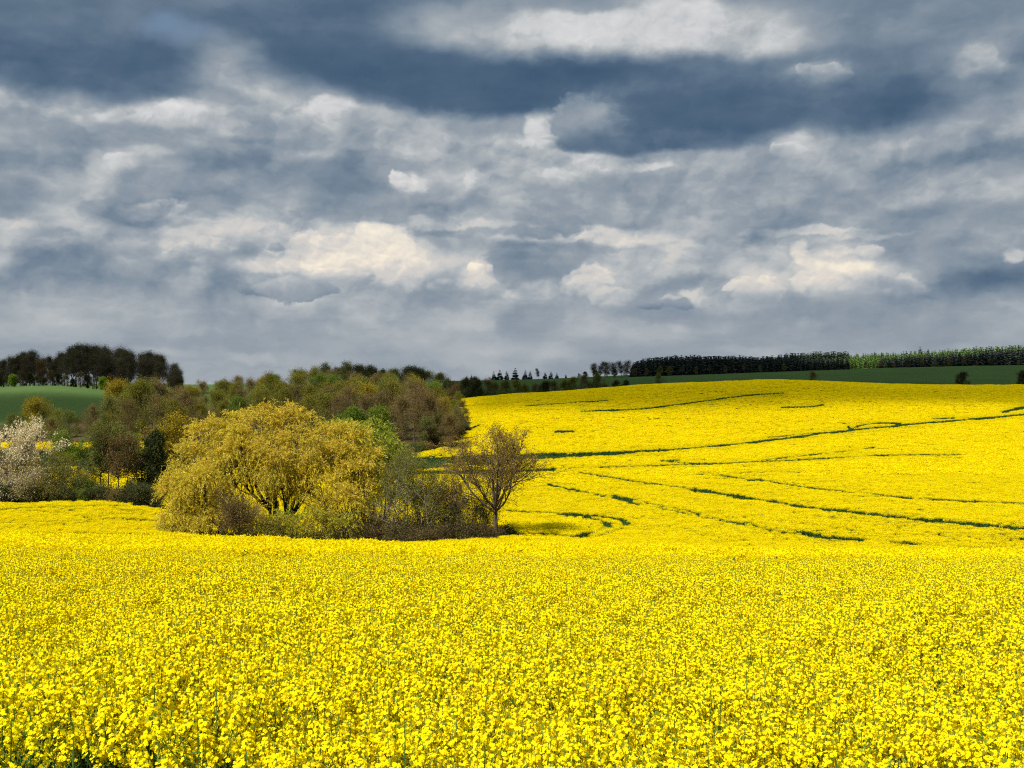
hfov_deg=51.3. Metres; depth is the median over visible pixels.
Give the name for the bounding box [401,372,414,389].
bare tree
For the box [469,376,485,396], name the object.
dark tree
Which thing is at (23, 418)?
leafy tree
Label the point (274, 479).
weeping willow
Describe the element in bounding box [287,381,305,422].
bare tree
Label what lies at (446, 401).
maple tree
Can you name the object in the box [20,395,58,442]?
maple tree
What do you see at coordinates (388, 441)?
willow tree
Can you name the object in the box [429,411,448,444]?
thin tree
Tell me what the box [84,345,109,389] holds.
slim tree
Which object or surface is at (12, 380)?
young tree
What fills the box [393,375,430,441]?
bare tree
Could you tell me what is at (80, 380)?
wood edge shrub
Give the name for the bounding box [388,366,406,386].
leafy tree
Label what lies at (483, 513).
thorn bush
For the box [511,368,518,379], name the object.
pine tree
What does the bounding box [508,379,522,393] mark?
budding tree
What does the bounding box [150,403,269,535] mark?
weeping willow
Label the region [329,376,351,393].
budding tree
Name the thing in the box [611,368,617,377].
wood edge tree
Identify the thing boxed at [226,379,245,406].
budding tree
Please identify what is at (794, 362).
spruce forest
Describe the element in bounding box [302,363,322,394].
budding tree
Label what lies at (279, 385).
budding tree
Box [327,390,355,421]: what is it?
bare tree
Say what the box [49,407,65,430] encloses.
budding tree
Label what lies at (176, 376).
beech tree
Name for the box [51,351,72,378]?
slim tree
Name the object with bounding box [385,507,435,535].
brush bush
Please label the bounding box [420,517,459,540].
brush bush
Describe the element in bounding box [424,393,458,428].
budding tree
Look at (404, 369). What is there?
dark tree
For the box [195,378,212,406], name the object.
bare tree
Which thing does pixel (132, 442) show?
thin tree
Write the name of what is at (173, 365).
beech tree
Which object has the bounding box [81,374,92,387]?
wood edge shrub
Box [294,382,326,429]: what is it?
budding tree
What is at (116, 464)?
thin tree
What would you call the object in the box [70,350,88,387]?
slim tree
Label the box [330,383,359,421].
bare tree
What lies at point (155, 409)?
bare tree
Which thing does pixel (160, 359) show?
slim tree
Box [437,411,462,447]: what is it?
bare tree
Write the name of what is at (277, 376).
leafy tree
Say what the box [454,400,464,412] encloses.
edge tree
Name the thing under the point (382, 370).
dark tree
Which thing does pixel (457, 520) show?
brush bush
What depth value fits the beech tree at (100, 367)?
646.37 m
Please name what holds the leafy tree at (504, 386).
on the ground
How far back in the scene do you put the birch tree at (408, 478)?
108.92 m
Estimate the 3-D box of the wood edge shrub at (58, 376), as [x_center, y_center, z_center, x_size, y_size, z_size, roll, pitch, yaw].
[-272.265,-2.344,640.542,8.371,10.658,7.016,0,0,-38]
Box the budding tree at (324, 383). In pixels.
[316,379,337,416]
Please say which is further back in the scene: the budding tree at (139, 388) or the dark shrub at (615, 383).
the dark shrub at (615, 383)
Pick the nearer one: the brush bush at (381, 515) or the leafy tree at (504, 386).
the brush bush at (381, 515)
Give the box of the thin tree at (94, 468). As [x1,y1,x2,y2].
[80,427,119,483]
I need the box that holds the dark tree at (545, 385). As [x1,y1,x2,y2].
[538,380,552,391]
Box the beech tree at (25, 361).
[19,352,36,381]
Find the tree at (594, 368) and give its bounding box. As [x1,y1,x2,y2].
[589,362,597,373]
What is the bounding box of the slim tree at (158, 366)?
[151,361,169,382]
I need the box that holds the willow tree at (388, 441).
[309,415,418,516]
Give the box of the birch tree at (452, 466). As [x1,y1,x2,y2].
[439,455,466,512]
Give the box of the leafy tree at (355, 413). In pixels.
[331,404,368,467]
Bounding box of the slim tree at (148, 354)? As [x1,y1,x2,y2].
[138,349,154,375]
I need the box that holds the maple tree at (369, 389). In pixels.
[352,379,385,420]
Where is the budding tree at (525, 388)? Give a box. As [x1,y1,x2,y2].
[521,383,529,392]
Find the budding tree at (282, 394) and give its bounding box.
[271,384,295,429]
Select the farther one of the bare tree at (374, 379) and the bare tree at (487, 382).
the bare tree at (487, 382)
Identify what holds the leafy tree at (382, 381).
on the ground
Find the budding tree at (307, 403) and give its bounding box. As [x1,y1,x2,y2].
[292,393,323,435]
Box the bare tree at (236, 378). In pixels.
[230,374,249,397]
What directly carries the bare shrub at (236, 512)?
on the ground
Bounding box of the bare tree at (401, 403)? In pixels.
[384,388,420,446]
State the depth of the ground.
724.22 m
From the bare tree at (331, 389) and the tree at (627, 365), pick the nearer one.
the bare tree at (331, 389)
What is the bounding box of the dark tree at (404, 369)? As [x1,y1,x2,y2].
[398,364,417,388]
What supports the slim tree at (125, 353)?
on the ground
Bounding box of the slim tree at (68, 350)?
[54,345,74,384]
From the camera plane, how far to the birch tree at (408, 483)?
111.70 m
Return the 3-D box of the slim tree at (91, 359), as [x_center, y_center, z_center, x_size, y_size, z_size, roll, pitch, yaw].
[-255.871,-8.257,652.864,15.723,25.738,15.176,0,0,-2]
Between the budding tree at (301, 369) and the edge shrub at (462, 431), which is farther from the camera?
the budding tree at (301, 369)
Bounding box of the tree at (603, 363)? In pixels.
[597,360,606,374]
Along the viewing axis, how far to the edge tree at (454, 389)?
391.12 m
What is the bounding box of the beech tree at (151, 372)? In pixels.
[145,355,158,379]
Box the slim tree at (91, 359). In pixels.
[83,352,99,388]
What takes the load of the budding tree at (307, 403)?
on the ground
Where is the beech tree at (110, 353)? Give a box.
[104,349,117,376]
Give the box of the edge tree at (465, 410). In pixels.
[461,407,470,420]
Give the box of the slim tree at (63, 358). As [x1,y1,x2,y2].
[54,350,73,385]
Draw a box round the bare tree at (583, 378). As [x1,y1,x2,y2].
[577,373,592,388]
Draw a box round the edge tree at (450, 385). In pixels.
[446,381,460,399]
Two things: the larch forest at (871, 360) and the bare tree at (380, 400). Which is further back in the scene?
the larch forest at (871, 360)
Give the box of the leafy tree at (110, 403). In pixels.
[97,391,125,432]
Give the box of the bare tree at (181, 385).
[172,383,186,392]
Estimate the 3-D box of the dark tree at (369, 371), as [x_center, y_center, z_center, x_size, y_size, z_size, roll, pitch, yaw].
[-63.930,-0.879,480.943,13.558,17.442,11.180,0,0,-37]
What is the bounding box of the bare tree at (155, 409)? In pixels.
[144,391,174,429]
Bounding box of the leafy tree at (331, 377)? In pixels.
[325,372,343,394]
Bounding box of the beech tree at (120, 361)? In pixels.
[112,355,131,384]
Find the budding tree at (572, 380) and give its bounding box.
[564,375,580,389]
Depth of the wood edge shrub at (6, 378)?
641.44 m
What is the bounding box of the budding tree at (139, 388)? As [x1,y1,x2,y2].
[118,375,159,436]
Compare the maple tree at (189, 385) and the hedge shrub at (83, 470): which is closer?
the hedge shrub at (83, 470)
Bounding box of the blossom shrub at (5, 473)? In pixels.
[0,454,23,488]
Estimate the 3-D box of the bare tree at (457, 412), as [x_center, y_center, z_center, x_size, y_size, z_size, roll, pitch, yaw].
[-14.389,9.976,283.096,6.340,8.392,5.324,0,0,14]
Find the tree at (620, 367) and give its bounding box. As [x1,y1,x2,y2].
[615,359,624,376]
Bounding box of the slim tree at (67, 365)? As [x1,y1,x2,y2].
[57,355,75,375]
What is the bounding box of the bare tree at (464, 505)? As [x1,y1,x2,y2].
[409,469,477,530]
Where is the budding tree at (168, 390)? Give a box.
[152,385,175,417]
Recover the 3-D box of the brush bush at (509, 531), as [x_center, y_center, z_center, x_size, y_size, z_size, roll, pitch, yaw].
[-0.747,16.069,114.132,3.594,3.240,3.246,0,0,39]
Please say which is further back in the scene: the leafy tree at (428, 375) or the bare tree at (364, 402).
the leafy tree at (428, 375)
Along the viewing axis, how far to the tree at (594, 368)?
998.32 m
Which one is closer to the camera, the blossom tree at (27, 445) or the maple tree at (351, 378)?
the blossom tree at (27, 445)
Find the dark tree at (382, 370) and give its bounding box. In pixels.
[375,367,388,376]
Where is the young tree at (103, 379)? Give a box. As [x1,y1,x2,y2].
[98,376,107,389]
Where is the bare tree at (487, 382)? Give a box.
[480,377,495,395]
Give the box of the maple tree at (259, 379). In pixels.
[253,374,270,403]
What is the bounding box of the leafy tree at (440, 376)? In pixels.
[430,371,451,394]
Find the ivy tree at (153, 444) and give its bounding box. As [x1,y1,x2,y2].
[125,426,176,498]
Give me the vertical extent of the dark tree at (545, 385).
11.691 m
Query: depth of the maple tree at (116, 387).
339.90 m
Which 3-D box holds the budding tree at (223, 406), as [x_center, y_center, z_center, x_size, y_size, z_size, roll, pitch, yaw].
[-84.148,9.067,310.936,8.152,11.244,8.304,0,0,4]
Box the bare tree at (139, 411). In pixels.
[126,393,150,429]
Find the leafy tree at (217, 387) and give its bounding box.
[207,379,227,406]
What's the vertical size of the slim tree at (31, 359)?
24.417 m
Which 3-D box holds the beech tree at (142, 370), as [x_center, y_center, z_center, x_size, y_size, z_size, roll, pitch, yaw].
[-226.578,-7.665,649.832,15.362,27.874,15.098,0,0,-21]
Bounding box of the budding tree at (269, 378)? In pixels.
[257,369,286,402]
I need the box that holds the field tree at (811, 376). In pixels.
[808,371,819,379]
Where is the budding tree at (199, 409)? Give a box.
[182,397,207,435]
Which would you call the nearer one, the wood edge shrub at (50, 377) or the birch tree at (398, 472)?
the birch tree at (398, 472)
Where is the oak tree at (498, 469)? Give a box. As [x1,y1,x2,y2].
[428,421,568,534]
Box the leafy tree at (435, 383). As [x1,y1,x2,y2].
[426,376,443,394]
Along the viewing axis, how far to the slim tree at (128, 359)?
644.96 m
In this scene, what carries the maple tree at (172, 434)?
on the ground
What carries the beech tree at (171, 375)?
on the ground
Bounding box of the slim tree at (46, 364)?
[33,357,49,377]
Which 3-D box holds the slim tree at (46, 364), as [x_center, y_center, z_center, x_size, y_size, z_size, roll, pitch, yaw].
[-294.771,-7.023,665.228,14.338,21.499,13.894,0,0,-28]
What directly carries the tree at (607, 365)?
on the ground
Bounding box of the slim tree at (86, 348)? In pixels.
[75,342,95,383]
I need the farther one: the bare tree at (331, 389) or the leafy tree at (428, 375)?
the leafy tree at (428, 375)
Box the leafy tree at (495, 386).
[489,380,499,395]
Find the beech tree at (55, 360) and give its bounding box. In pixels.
[47,356,59,382]
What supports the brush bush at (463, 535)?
on the ground
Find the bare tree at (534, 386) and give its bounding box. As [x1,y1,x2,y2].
[529,383,538,392]
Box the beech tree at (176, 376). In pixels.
[172,367,183,386]
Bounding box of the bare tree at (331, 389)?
[313,381,336,421]
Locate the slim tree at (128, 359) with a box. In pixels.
[117,353,135,380]
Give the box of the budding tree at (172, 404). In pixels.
[152,395,188,444]
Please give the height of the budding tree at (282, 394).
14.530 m
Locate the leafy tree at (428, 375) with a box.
[422,369,441,395]
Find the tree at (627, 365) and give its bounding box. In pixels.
[622,360,632,376]
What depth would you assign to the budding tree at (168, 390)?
346.64 m
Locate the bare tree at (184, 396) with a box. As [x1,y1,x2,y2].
[166,385,202,443]
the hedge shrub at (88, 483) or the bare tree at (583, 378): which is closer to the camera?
the hedge shrub at (88, 483)
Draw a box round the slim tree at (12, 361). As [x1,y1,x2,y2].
[2,357,19,376]
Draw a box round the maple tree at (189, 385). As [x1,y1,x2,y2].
[183,383,205,413]
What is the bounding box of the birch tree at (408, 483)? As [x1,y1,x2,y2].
[384,450,429,526]
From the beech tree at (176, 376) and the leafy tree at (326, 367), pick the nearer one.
the leafy tree at (326, 367)
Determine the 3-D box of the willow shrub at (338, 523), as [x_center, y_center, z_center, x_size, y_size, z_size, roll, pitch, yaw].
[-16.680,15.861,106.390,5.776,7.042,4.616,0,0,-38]
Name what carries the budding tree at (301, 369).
on the ground
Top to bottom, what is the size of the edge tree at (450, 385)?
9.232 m
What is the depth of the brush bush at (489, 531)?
108.15 m
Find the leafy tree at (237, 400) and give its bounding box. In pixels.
[226,393,249,426]
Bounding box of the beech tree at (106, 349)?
[102,341,115,374]
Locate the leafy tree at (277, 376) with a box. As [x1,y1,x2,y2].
[266,373,285,400]
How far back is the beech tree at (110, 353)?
662.55 m
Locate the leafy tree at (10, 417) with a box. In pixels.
[0,412,21,441]
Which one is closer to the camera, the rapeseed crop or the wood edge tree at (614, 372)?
the rapeseed crop
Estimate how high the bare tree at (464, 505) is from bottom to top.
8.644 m
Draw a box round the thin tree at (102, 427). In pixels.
[86,416,128,485]
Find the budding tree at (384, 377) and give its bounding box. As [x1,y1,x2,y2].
[377,371,398,382]
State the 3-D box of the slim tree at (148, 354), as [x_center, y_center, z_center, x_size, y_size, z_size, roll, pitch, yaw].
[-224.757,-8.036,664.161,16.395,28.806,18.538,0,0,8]
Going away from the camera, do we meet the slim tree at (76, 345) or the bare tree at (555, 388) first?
the bare tree at (555, 388)
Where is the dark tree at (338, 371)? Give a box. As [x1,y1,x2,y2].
[332,366,347,380]
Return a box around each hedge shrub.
[0,463,51,502]
[0,479,26,502]
[4,447,83,502]
[17,481,56,502]
[39,451,96,495]
[47,483,79,501]
[69,476,106,501]
[79,481,112,501]
[84,469,123,489]
[98,484,129,501]
[105,479,158,505]
[122,479,167,508]
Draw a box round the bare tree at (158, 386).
[139,368,171,425]
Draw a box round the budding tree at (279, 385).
[267,380,298,411]
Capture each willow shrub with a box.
[254,506,307,538]
[272,501,310,538]
[282,501,343,539]
[321,509,364,539]
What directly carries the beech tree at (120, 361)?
on the ground
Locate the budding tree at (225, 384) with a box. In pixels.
[204,376,233,408]
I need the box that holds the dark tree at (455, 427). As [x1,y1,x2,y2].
[443,418,461,437]
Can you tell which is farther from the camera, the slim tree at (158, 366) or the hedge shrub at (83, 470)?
the slim tree at (158, 366)
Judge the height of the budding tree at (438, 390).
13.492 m
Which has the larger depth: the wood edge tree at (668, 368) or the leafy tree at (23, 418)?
the wood edge tree at (668, 368)
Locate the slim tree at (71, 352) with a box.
[62,348,78,378]
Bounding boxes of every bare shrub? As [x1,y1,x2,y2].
[206,481,269,535]
[240,508,290,537]
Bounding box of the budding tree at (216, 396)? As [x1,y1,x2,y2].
[199,385,228,419]
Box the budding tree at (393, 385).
[376,377,411,439]
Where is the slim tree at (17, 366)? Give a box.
[9,353,24,385]
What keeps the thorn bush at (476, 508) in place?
on the ground
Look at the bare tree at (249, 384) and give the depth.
383.15 m
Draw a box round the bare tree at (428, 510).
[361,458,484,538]
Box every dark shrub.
[611,379,620,386]
[619,379,629,385]
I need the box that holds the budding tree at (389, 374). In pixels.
[382,369,395,379]
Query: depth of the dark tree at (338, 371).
485.94 m
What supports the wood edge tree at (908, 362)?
on the ground
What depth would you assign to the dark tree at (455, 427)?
264.21 m
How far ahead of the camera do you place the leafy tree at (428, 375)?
489.81 m
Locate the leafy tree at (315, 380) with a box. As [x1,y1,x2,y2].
[308,372,334,391]
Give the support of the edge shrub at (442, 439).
on the ground
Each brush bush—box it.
[314,513,360,540]
[319,505,388,540]
[347,516,386,539]
[357,506,423,540]
[377,519,416,541]
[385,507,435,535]
[395,517,439,541]
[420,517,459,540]
[421,511,480,535]
[448,521,492,539]
[467,517,507,539]
[491,520,516,536]
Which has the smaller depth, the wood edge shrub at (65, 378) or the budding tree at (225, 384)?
the budding tree at (225, 384)
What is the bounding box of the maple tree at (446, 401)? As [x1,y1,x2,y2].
[433,394,456,437]
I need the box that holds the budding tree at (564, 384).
[558,379,570,390]
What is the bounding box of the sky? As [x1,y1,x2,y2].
[0,0,1023,383]
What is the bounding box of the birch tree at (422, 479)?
[406,459,453,527]
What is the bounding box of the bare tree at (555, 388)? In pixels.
[547,380,558,391]
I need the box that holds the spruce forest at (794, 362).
[628,347,1023,376]
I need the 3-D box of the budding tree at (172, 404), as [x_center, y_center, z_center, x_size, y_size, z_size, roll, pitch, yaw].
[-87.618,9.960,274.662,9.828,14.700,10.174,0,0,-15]
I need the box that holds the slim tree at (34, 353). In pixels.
[27,348,41,378]
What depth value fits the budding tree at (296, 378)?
387.18 m
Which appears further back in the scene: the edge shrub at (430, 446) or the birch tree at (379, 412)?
the edge shrub at (430, 446)
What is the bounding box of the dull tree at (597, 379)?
[591,373,606,387]
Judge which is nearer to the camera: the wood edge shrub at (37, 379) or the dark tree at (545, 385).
the dark tree at (545, 385)
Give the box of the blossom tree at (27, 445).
[0,413,72,484]
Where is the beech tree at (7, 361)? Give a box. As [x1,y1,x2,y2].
[2,355,16,386]
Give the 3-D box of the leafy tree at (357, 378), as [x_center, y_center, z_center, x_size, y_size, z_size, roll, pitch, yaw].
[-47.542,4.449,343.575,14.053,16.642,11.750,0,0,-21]
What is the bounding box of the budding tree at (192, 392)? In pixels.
[174,387,207,419]
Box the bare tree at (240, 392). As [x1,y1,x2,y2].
[232,387,246,407]
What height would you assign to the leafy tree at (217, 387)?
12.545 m
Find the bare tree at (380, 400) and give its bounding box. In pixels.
[358,384,401,439]
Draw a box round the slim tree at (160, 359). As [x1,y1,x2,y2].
[154,351,171,380]
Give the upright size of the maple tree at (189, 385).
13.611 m
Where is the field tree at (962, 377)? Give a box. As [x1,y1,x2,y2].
[953,370,970,384]
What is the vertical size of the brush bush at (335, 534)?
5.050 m
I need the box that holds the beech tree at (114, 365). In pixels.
[107,353,124,376]
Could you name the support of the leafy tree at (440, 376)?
on the ground
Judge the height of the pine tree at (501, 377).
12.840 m
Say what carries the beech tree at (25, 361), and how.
on the ground
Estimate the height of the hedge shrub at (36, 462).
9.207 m
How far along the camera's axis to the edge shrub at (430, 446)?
241.39 m
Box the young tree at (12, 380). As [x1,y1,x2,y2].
[8,374,17,385]
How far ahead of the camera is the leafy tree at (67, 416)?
291.34 m
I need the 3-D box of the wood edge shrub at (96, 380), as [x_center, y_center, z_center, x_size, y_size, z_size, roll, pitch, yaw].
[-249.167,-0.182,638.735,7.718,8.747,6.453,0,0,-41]
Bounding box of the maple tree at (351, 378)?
[347,374,357,385]
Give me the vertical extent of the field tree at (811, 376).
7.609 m
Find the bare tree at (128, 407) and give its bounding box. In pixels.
[114,393,149,436]
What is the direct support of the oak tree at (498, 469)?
on the ground
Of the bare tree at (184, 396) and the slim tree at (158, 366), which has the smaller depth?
the bare tree at (184, 396)
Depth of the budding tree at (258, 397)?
304.33 m
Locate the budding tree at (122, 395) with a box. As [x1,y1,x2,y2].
[111,388,138,427]
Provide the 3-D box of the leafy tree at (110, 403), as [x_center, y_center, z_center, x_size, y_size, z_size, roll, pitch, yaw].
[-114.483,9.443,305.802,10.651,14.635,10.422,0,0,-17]
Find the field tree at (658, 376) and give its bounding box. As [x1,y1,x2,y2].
[654,372,666,383]
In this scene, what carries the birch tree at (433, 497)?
on the ground
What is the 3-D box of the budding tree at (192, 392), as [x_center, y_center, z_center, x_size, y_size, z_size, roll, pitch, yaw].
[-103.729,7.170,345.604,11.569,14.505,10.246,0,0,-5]
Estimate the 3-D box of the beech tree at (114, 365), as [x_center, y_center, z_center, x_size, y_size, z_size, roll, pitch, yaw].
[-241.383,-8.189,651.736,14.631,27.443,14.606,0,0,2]
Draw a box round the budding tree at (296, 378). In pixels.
[286,370,309,406]
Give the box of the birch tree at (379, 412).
[364,402,396,466]
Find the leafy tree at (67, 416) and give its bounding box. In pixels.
[52,409,88,438]
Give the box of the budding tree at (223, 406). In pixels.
[213,397,235,427]
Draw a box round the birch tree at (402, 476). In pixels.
[385,443,426,517]
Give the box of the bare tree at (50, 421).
[43,417,58,440]
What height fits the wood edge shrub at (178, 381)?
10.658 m
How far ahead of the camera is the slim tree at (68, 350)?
668.44 m
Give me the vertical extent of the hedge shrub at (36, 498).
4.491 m
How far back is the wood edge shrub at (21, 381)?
642.52 m
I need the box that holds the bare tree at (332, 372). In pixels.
[323,367,343,380]
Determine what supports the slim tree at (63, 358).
on the ground
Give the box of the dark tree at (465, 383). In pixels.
[457,376,475,397]
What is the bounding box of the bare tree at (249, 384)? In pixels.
[234,375,257,408]
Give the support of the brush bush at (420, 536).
on the ground
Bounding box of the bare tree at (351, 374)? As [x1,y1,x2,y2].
[344,371,362,383]
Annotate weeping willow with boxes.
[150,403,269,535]
[215,397,359,523]
[298,419,393,532]
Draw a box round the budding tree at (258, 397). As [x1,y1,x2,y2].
[248,387,275,429]
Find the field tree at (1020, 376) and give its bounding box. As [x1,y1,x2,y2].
[1015,370,1023,383]
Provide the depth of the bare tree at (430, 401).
245.91 m
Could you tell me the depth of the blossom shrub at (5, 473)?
135.32 m
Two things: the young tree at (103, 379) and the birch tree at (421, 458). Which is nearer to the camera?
the birch tree at (421, 458)
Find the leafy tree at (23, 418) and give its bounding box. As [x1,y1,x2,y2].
[12,411,30,431]
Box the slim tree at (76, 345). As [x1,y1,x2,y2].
[68,342,82,386]
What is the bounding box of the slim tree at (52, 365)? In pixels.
[45,362,57,383]
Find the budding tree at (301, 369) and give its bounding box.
[286,366,307,395]
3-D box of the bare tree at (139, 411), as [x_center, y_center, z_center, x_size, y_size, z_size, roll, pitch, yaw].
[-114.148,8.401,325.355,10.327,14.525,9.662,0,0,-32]
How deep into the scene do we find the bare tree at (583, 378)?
493.79 m
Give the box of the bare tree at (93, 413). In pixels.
[79,403,99,436]
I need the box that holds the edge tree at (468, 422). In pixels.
[464,416,470,426]
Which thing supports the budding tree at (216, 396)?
on the ground
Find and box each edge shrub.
[2,375,9,386]
[17,370,25,385]
[23,371,34,385]
[31,375,40,385]
[40,377,47,385]
[46,368,56,385]
[52,372,65,385]
[61,375,70,385]
[69,378,76,386]
[76,370,86,387]
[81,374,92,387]
[88,377,98,388]
[107,373,115,383]
[165,376,173,390]
[173,378,183,388]
[408,442,419,453]
[409,440,427,451]
[421,436,440,447]
[422,440,436,450]
[436,436,452,443]
[457,426,466,434]
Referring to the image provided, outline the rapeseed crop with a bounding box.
[0,379,1023,767]
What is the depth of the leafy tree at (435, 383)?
337.77 m
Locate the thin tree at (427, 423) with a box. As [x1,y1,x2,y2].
[416,412,438,439]
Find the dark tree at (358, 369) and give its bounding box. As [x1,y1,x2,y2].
[349,363,367,382]
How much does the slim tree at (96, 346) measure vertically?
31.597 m
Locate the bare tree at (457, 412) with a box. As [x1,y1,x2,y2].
[452,406,465,430]
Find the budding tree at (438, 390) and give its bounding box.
[427,385,448,412]
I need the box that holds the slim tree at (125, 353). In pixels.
[120,349,137,382]
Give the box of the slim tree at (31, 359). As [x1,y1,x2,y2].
[23,352,36,385]
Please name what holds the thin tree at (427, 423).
on the ground
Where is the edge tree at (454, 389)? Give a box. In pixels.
[447,382,461,399]
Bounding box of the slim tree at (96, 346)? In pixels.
[84,343,113,384]
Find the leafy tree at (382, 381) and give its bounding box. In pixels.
[375,375,406,424]
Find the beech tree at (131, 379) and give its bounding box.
[119,346,136,381]
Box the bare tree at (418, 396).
[403,381,448,438]
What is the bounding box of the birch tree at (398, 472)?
[360,453,413,525]
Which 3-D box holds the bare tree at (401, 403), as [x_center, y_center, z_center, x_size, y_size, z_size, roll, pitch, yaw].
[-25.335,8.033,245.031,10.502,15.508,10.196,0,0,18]
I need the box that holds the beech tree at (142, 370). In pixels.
[132,352,151,377]
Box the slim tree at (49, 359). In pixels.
[43,355,55,376]
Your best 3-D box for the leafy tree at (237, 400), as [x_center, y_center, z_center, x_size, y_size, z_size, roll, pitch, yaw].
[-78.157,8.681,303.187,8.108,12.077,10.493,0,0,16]
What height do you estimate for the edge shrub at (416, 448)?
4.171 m
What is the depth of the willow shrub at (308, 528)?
106.07 m
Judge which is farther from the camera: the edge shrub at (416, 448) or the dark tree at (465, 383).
the dark tree at (465, 383)
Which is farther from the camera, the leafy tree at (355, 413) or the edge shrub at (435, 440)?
the edge shrub at (435, 440)
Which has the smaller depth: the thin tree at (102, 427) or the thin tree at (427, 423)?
the thin tree at (102, 427)
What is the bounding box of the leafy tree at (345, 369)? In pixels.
[339,360,364,383]
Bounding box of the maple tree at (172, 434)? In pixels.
[136,407,193,495]
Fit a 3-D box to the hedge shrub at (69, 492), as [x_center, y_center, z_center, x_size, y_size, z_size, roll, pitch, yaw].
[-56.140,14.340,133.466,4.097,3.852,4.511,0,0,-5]
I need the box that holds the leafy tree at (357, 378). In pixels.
[348,374,378,390]
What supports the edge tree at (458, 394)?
on the ground
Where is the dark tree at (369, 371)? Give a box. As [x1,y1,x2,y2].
[362,364,377,378]
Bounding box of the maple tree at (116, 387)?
[100,375,133,424]
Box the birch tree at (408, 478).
[379,447,421,540]
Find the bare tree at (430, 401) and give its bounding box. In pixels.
[411,388,454,441]
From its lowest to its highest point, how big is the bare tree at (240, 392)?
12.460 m
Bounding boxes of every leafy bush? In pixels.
[44,427,91,466]
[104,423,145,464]
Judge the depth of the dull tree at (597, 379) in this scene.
483.77 m
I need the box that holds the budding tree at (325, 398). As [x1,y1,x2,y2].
[302,386,346,434]
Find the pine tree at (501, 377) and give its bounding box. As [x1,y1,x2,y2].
[496,370,503,379]
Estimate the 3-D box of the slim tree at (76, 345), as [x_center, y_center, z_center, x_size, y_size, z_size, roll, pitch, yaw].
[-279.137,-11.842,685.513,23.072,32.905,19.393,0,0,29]
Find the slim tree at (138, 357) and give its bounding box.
[133,350,148,377]
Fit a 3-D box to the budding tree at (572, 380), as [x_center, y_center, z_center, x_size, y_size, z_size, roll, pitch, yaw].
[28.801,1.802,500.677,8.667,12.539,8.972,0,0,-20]
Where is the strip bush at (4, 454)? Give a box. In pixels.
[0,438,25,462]
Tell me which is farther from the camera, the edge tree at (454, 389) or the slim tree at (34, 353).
the slim tree at (34, 353)
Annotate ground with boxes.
[0,365,1023,767]
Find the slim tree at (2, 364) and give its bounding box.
[0,359,8,386]
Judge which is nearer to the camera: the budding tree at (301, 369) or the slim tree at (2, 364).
the budding tree at (301, 369)
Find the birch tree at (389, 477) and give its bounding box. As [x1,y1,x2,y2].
[365,458,405,521]
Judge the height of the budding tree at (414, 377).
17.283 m
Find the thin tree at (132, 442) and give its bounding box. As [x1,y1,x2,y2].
[106,430,148,481]
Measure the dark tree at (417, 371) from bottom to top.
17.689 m
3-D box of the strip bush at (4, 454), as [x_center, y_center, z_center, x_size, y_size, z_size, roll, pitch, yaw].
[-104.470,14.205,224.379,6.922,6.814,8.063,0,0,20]
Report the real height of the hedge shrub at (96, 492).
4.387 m
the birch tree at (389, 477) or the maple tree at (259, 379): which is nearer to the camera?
the birch tree at (389, 477)
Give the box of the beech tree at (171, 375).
[167,364,179,386]
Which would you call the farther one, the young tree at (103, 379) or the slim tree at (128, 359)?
the slim tree at (128, 359)
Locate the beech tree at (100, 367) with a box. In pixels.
[89,347,112,389]
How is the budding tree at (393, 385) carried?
on the ground
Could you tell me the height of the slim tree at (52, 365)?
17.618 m
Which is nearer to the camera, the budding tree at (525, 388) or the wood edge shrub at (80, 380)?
the budding tree at (525, 388)
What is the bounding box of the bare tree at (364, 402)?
[355,392,378,419]
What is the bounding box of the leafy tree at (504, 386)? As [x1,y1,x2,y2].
[497,377,511,394]
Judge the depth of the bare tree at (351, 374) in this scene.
427.68 m
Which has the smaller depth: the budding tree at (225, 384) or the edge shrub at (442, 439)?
the edge shrub at (442, 439)
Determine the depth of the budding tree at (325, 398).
266.07 m
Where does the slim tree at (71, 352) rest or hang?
on the ground
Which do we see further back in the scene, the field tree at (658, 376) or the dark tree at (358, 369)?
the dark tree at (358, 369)
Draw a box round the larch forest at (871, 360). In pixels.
[810,344,1023,368]
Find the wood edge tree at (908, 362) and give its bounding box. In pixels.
[905,359,910,366]
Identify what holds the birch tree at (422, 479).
on the ground
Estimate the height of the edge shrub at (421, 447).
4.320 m
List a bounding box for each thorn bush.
[423,474,510,531]
[462,493,500,529]
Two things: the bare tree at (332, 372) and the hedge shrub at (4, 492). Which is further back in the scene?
the bare tree at (332, 372)
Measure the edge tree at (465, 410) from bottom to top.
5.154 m
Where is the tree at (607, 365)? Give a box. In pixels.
[604,361,611,374]
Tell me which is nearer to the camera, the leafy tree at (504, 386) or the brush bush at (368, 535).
the brush bush at (368, 535)
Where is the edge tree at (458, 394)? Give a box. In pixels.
[453,390,466,409]
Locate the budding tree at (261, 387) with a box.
[243,381,271,412]
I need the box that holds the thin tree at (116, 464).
[99,428,139,485]
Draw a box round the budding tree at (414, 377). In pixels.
[402,374,427,424]
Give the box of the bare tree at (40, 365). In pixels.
[29,358,47,385]
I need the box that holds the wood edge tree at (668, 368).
[666,365,671,374]
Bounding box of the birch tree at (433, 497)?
[412,468,449,525]
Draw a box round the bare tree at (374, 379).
[368,372,383,386]
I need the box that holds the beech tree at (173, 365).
[168,362,180,382]
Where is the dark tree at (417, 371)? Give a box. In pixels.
[404,366,428,384]
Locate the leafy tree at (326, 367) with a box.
[316,363,332,376]
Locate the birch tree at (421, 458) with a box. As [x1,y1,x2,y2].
[397,451,435,518]

